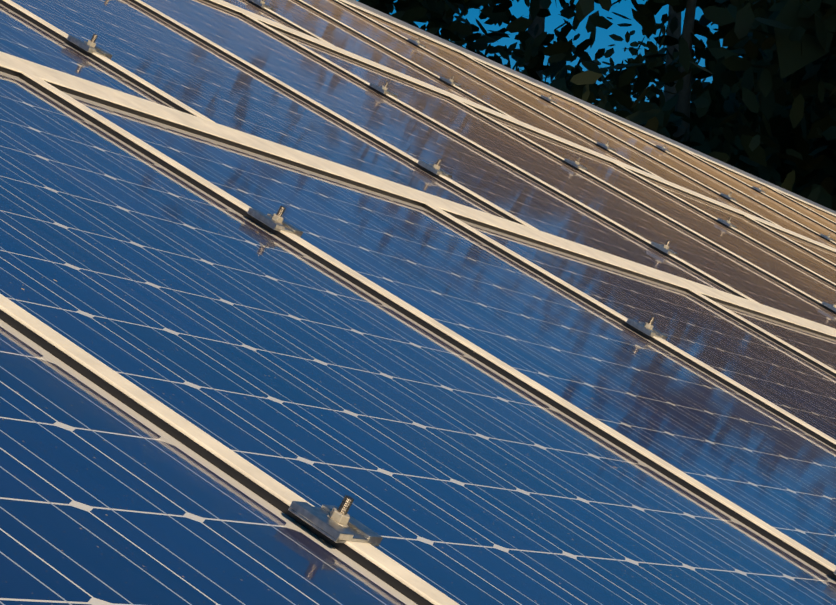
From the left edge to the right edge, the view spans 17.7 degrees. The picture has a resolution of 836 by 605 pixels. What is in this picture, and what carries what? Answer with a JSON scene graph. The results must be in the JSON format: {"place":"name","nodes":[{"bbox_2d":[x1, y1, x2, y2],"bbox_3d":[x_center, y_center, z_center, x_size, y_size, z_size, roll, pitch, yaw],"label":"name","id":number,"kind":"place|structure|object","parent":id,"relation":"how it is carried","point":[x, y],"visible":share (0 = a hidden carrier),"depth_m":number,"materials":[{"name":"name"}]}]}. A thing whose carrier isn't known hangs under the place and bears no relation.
{"place":"outdoors","nodes":[
{"label":"outdoors","id":0,"kind":"place"},
{"bbox_2d":[210,0,835,251],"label":"panel frame","id":1,"kind":"object","parent":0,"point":[354,56],"visible":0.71,"depth_m":7.83,"materials":[{"name":"metal"}]},
{"bbox_2d":[356,0,740,108],"label":"sky","id":2,"kind":"structure","parent":0,"point":[518,9],"materials":[{"name":"blue"}]},
{"label":"ground","id":3,"kind":"structure","parent":0,"visible":0},
{"bbox_2d":[388,12,705,107],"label":"tree","id":4,"kind":"object","parent":3,"relation":"on","point":[656,64],"depth_m":95.67,"materials":[{"name":"green plant"}]},
{"bbox_2d":[440,0,680,103],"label":"tree","id":5,"kind":"object","parent":3,"relation":"on","point":[591,28],"depth_m":44.56,"materials":[{"name":"green plant"}]},
{"bbox_2d":[358,0,775,118],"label":"tree","id":6,"kind":"object","parent":3,"relation":"on","point":[433,12],"depth_m":34.87,"materials":[{"name":"green plant"}]},
{"bbox_2d":[426,0,835,168],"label":"tree","id":7,"kind":"object","parent":3,"relation":"on","point":[714,50],"depth_m":35.01,"materials":[{"name":"green plant"}]},
{"bbox_2d":[604,85,707,115],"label":"tree","id":8,"kind":"object","parent":3,"relation":"on","point":[659,86],"depth_m":42.51,"materials":[{"name":"green plant"}]},
{"bbox_2d":[506,0,835,201],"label":"tree","id":9,"kind":"object","parent":3,"relation":"on","point":[653,115],"depth_m":26.90,"materials":[{"name":"green plant"}]},
{"bbox_2d":[614,94,835,198],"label":"tree","id":10,"kind":"object","parent":3,"relation":"on","point":[784,133],"depth_m":29.98,"materials":[{"name":"green plant"}]},
{"bbox_2d":[618,0,835,210],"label":"tree","id":11,"kind":"object","parent":3,"relation":"on","point":[800,39],"visible":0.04,"depth_m":27.31,"materials":[{"name":"green plant"}]},
{"bbox_3d":[0.065,2.770,10.390,12.286,7.471,23.540,-5,-9,29],"label":"shed building","id":12,"kind":"object","parent":3,"relation":"on","visible":0},
{"bbox_3d":[0.062,0.933,10.653,12.521,3.832,23.332,-5,-9,29],"label":"roof","id":13,"kind":"object","parent":12,"relation":"on","visible":0},
{"bbox_2d":[0,0,194,115],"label":"solar panel","id":14,"kind":"object","parent":13,"relation":"on","point":[25,36],"depth_m":3.98,"materials":[{"name":"blue glass"}]},
{"bbox_2d":[3,0,213,121],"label":"panel frame","id":15,"kind":"object","parent":13,"relation":"attached to","point":[113,64],"visible":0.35,"depth_m":4.08,"materials":[{"name":"metal"}]},
{"bbox_2d":[67,34,112,59],"bbox_3d":[-0.500,-0.400,4.125,0.047,0.026,0.060,31,8,29],"label":"clamp","id":16,"kind":"object","parent":15,"relation":"attached to","point":[90,46],"visible":1,"depth_m":4.11,"materials":[{"name":"metal"}]},
{"bbox_2d":[0,309,433,604],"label":"solar panel","id":17,"kind":"object","parent":13,"relation":"on","point":[110,494],"depth_m":1.78,"materials":[{"name":"blue glass"}]},
{"bbox_2d":[0,294,459,604],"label":"panel frame","id":18,"kind":"object","parent":13,"relation":"attached to","point":[287,496],"depth_m":1.98,"materials":[{"name":"metal"}]},
{"bbox_2d":[288,495,382,546],"bbox_3d":[-0.055,0.150,1.921,0.047,0.026,0.060,31,8,29],"label":"clamp","id":19,"kind":"object","parent":18,"relation":"on","point":[336,524],"visible":1,"depth_m":1.91,"materials":[{"name":"metal"}]},
{"bbox_2d":[11,0,522,224],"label":"solar panel","id":20,"kind":"object","parent":13,"relation":"on","point":[191,70],"visible":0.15,"depth_m":4.74,"materials":[{"name":"blue glass"}]},
{"bbox_2d":[223,0,321,40],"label":"solar panel","id":21,"kind":"object","parent":13,"relation":"on","point":[250,6],"depth_m":7.15,"materials":[{"name":"blue glass"}]},
{"bbox_2d":[264,7,331,44],"bbox_3d":[-0.830,-1.012,7.521,1.584,0.069,0.032,31,8,29],"label":"panel frame","id":22,"kind":"object","parent":13,"relation":"attached to","point":[289,21],"visible":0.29,"depth_m":7.19,"materials":[{"name":"metal"}]},
{"bbox_2d":[250,0,273,10],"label":"clamp","id":23,"kind":"object","parent":22,"relation":"attached to","point":[261,3],"visible":0.98,"depth_m":7.24,"materials":[{"name":"metal"}]},
{"bbox_2d":[135,0,537,229],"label":"panel frame","id":24,"kind":"object","parent":13,"relation":"attached to","point":[333,113],"visible":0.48,"depth_m":5.18,"materials":[{"name":"metal"}]},
{"bbox_2d":[417,159,451,178],"bbox_3d":[0.036,-0.258,5.051,0.047,0.026,0.060,31,8,28],"label":"clamp","id":25,"kind":"object","parent":24,"relation":"attached to","point":[435,169],"visible":0.94,"depth_m":5.04,"materials":[{"name":"metal"}]},
{"bbox_2d":[257,0,504,114],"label":"solar panel","id":26,"kind":"object","parent":13,"relation":"on","point":[319,24],"visible":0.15,"depth_m":7.96,"materials":[{"name":"blue glass"}]},
{"bbox_2d":[299,0,516,119],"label":"panel frame","id":27,"kind":"object","parent":13,"relation":"attached to","point":[405,58],"visible":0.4,"depth_m":8.28,"materials":[{"name":"metal"}]},
{"bbox_2d":[440,76,460,87],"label":"clamp","id":28,"kind":"object","parent":27,"relation":"attached to","point":[450,81],"visible":0.98,"depth_m":8.18,"materials":[{"name":"metal"}]},
{"bbox_2d":[0,51,835,336],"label":"panel frame","id":29,"kind":"object","parent":13,"relation":"attached to","point":[45,73],"depth_m":4.29,"materials":[{"name":"metal"}]},
{"bbox_2d":[0,66,835,604],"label":"solar panel","id":30,"kind":"object","parent":13,"relation":"on","point":[460,474],"visible":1,"depth_m":2.55,"materials":[{"name":"blue glass"}]},
{"bbox_2d":[22,72,835,571],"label":"panel frame","id":31,"kind":"object","parent":13,"relation":"attached to","point":[814,556],"visible":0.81,"depth_m":3.11,"materials":[{"name":"metal"}]},
{"bbox_2d":[247,206,302,236],"bbox_3d":[-0.170,-0.105,3.272,0.047,0.026,0.060,32,9,30],"label":"clamp","id":32,"kind":"object","parent":31,"relation":"attached to","point":[276,221],"visible":1,"depth_m":3.26,"materials":[{"name":"metal"}]},
{"bbox_2d":[46,81,835,564],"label":"solar panel","id":33,"kind":"object","parent":13,"relation":"on","point":[736,445],"visible":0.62,"depth_m":3.62,"materials":[{"name":"blue glass"}]},
{"bbox_2d":[141,0,746,298],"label":"solar panel","id":34,"kind":"object","parent":13,"relation":"on","point":[521,195],"visible":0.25,"depth_m":5.79,"materials":[{"name":"blue glass"}]},
{"bbox_2d":[302,0,652,174],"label":"solar panel","id":35,"kind":"object","parent":13,"relation":"on","point":[439,66],"visible":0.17,"depth_m":8.99,"materials":[{"name":"blue glass"}]},
{"bbox_2d":[336,0,662,178],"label":"panel frame","id":36,"kind":"object","parent":13,"relation":"attached to","point":[498,89],"visible":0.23,"depth_m":9.34,"materials":[{"name":"metal"}]},
{"bbox_2d":[408,38,425,47],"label":"clamp","id":37,"kind":"object","parent":36,"relation":"attached to","point":[416,42],"visible":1,"depth_m":9.52,"materials":[{"name":"metal"}]},
{"bbox_2d":[596,141,614,151],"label":"clamp","id":38,"kind":"object","parent":36,"relation":"attached to","point":[606,145],"visible":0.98,"depth_m":9.11,"materials":[{"name":"metal"}]},
{"bbox_2d":[242,12,757,302],"bbox_3d":[0.142,-0.326,6.250,1.584,0.069,0.032,31,8,29],"label":"panel frame","id":39,"kind":"object","parent":13,"relation":"attached to","point":[520,169],"visible":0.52,"depth_m":6.21,"materials":[{"name":"metal"}]},
{"bbox_2d":[369,82,396,97],"bbox_3d":[-0.078,-0.513,6.401,0.047,0.026,0.060,32,9,30],"label":"clamp","id":40,"kind":"object","parent":39,"relation":"attached to","point":[383,89],"visible":1,"depth_m":6.39,"materials":[{"name":"metal"}]},
{"bbox_2d":[651,240,678,256],"bbox_3d":[0.554,-0.127,5.990,0.047,0.026,0.060,31,8,28],"label":"clamp","id":41,"kind":"object","parent":39,"relation":"attached to","point":[665,248],"visible":1,"depth_m":5.97,"materials":[{"name":"metal"}]},
{"bbox_2d":[259,20,835,328],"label":"solar panel","id":42,"kind":"object","parent":13,"relation":"on","point":[687,245],"visible":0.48,"depth_m":6.79,"materials":[{"name":"blue glass"}]},
{"bbox_2d":[338,0,771,222],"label":"solar panel","id":43,"kind":"object","parent":13,"relation":"on","point":[576,123],"visible":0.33,"depth_m":9.99,"materials":[{"name":"blue glass"}]},
{"bbox_2d":[346,0,835,213],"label":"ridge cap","id":44,"kind":"object","parent":13,"relation":"on","point":[387,16],"visible":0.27,"depth_m":11.96,"materials":[{"name":"metal"}]},
{"bbox_2d":[340,0,835,215],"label":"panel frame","id":45,"kind":"object","parent":44,"relation":"on","point":[473,57],"visible":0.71,"depth_m":11.56,"materials":[{"name":"metal"}]},
{"bbox_2d":[461,53,780,226],"bbox_3d":[0.746,-0.606,10.322,1.584,0.069,0.032,31,8,29],"label":"panel frame","id":46,"kind":"object","parent":13,"relation":"attached to","point":[621,140],"visible":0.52,"depth_m":10.29,"materials":[{"name":"metal"}]},
{"bbox_2d":[540,94,556,103],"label":"clamp","id":47,"kind":"object","parent":46,"relation":"attached to","point":[548,98],"visible":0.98,"depth_m":10.46,"materials":[{"name":"metal"}]},
{"bbox_2d":[720,192,736,201],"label":"clamp","id":48,"kind":"object","parent":46,"relation":"attached to","point":[728,196],"visible":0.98,"depth_m":10.04,"materials":[{"name":"metal"}]},
{"bbox_2d":[426,203,835,444],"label":"panel frame","id":49,"kind":"object","parent":13,"relation":"attached to","point":[663,341],"visible":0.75,"depth_m":4.21,"materials":[{"name":"metal"}]},
{"bbox_2d":[626,316,667,339],"bbox_3d":[0.362,0.034,4.201,0.047,0.026,0.060,31,8,30],"label":"clamp","id":50,"kind":"object","parent":49,"relation":"attached to","point":[648,329],"visible":1,"depth_m":4.19,"materials":[{"name":"metal"}]},
{"bbox_2d":[451,97,821,303],"bbox_3d":[0.667,-0.191,7.184,1.584,0.069,0.032,31,8,29],"label":"panel frame","id":51,"kind":"object","parent":13,"relation":"attached to","point":[736,255],"visible":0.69,"depth_m":7.21,"materials":[{"name":"metal"}]},
{"bbox_2d":[564,157,587,170],"bbox_3d":[0.436,-0.384,7.342,0.047,0.026,0.060,31,8,29],"label":"clamp","id":52,"kind":"object","parent":51,"relation":"attached to","point":[576,164],"visible":0.98,"depth_m":7.33,"materials":[{"name":"metal"}]},
{"bbox_2d":[822,302,835,311],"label":"clamp","id":53,"kind":"object","parent":51,"relation":"attached to","point":[832,307],"visible":1,"depth_m":6.91,"materials":[{"name":"metal"}]},
{"bbox_2d":[443,210,835,439],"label":"solar panel","id":54,"kind":"object","parent":13,"relation":"on","point":[762,364],"visible":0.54,"depth_m":4.68,"materials":[{"name":"blue glass"}]},
{"bbox_2d":[465,103,835,304],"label":"solar panel","id":55,"kind":"object","parent":13,"relation":"on","point":[801,278],"visible":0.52,"depth_m":7.83,"materials":[{"name":"blue glass"}]},
{"bbox_2d":[476,60,835,248],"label":"solar panel","id":56,"kind":"object","parent":13,"relation":"on","point":[761,209],"visible":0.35,"depth_m":10.96,"materials":[{"name":"blue glass"}]},
{"bbox_2d":[579,104,835,243],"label":"panel frame","id":57,"kind":"object","parent":13,"relation":"attached to","point":[706,173],"visible":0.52,"depth_m":11.28,"materials":[{"name":"metal"}]},
{"bbox_2d":[656,144,670,152],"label":"clamp","id":58,"kind":"object","parent":57,"relation":"attached to","point":[662,148],"visible":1,"depth_m":11.39,"materials":[{"name":"metal"}]},
{"bbox_2d":[820,233,834,241],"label":"clamp","id":59,"kind":"object","parent":57,"relation":"attached to","point":[827,237],"visible":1,"depth_m":10.98,"materials":[{"name":"metal"}]},
{"bbox_2d":[592,110,835,241],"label":"solar panel","id":60,"kind":"object","parent":13,"relation":"on","point":[750,191],"visible":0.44,"depth_m":11.99,"materials":[{"name":"blue glass"}]},
{"bbox_2d":[613,162,835,284],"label":"panel frame","id":61,"kind":"object","parent":13,"relation":"attached to","point":[731,227],"visible":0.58,"depth_m":8.26,"materials":[{"name":"metal"}]},
{"bbox_2d":[717,217,737,228],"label":"clamp","id":62,"kind":"object","parent":61,"relation":"attached to","point":[727,223],"visible":1,"depth_m":8.26,"materials":[{"name":"metal"}]},
{"bbox_2d":[627,168,835,283],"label":"solar panel","id":63,"kind":"object","parent":13,"relation":"on","point":[815,263],"visible":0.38,"depth_m":8.86,"materials":[{"name":"blue glass"}]},
{"bbox_2d":[680,148,835,231],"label":"panel frame","id":64,"kind":"object","parent":13,"relation":"attached to","point":[761,192],"visible":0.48,"depth_m":12.32,"materials":[{"name":"metal"}]},
{"bbox_2d":[752,186,765,192],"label":"clamp","id":65,"kind":"object","parent":64,"relation":"attached to","point":[758,189],"visible":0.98,"depth_m":12.32,"materials":[{"name":"metal"}]},
{"bbox_2d":[688,289,835,373],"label":"panel frame","id":66,"kind":"object","parent":13,"relation":"attached to","point":[764,331],"visible":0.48,"depth_m":5.26,"materials":[{"name":"metal"}]},
{"bbox_2d":[693,154,835,230],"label":"solar panel","id":67,"kind":"object","parent":13,"relation":"on","point":[798,207],"visible":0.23,"depth_m":13.02,"materials":[{"name":"blue glass"}]},
{"bbox_2d":[702,294,835,369],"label":"solar panel","id":68,"kind":"object","parent":13,"relation":"on","point":[819,346],"visible":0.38,"depth_m":5.60,"materials":[{"name":"blue glass"}]},
{"bbox_2d":[744,215,835,264],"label":"panel frame","id":69,"kind":"object","parent":13,"relation":"attached to","point":[790,240],"visible":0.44,"depth_m":9.32,"materials":[{"name":"metal"}]},
{"bbox_2d":[756,220,835,263],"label":"solar panel","id":70,"kind":"object","parent":13,"relation":"on","point":[828,254],"visible":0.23,"depth_m":9.77,"materials":[{"name":"blue glass"}]},
{"bbox_2d":[767,186,835,222],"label":"panel frame","id":71,"kind":"object","parent":13,"relation":"attached to","point":[802,205],"visible":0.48,"depth_m":13.38,"materials":[{"name":"metal"}]},
{"bbox_2d":[778,191,835,221],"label":"solar panel","id":72,"kind":"object","parent":13,"relation":"on","point":[827,215],"visible":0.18,"depth_m":13.92,"materials":[{"name":"blue glass"}]}
]}

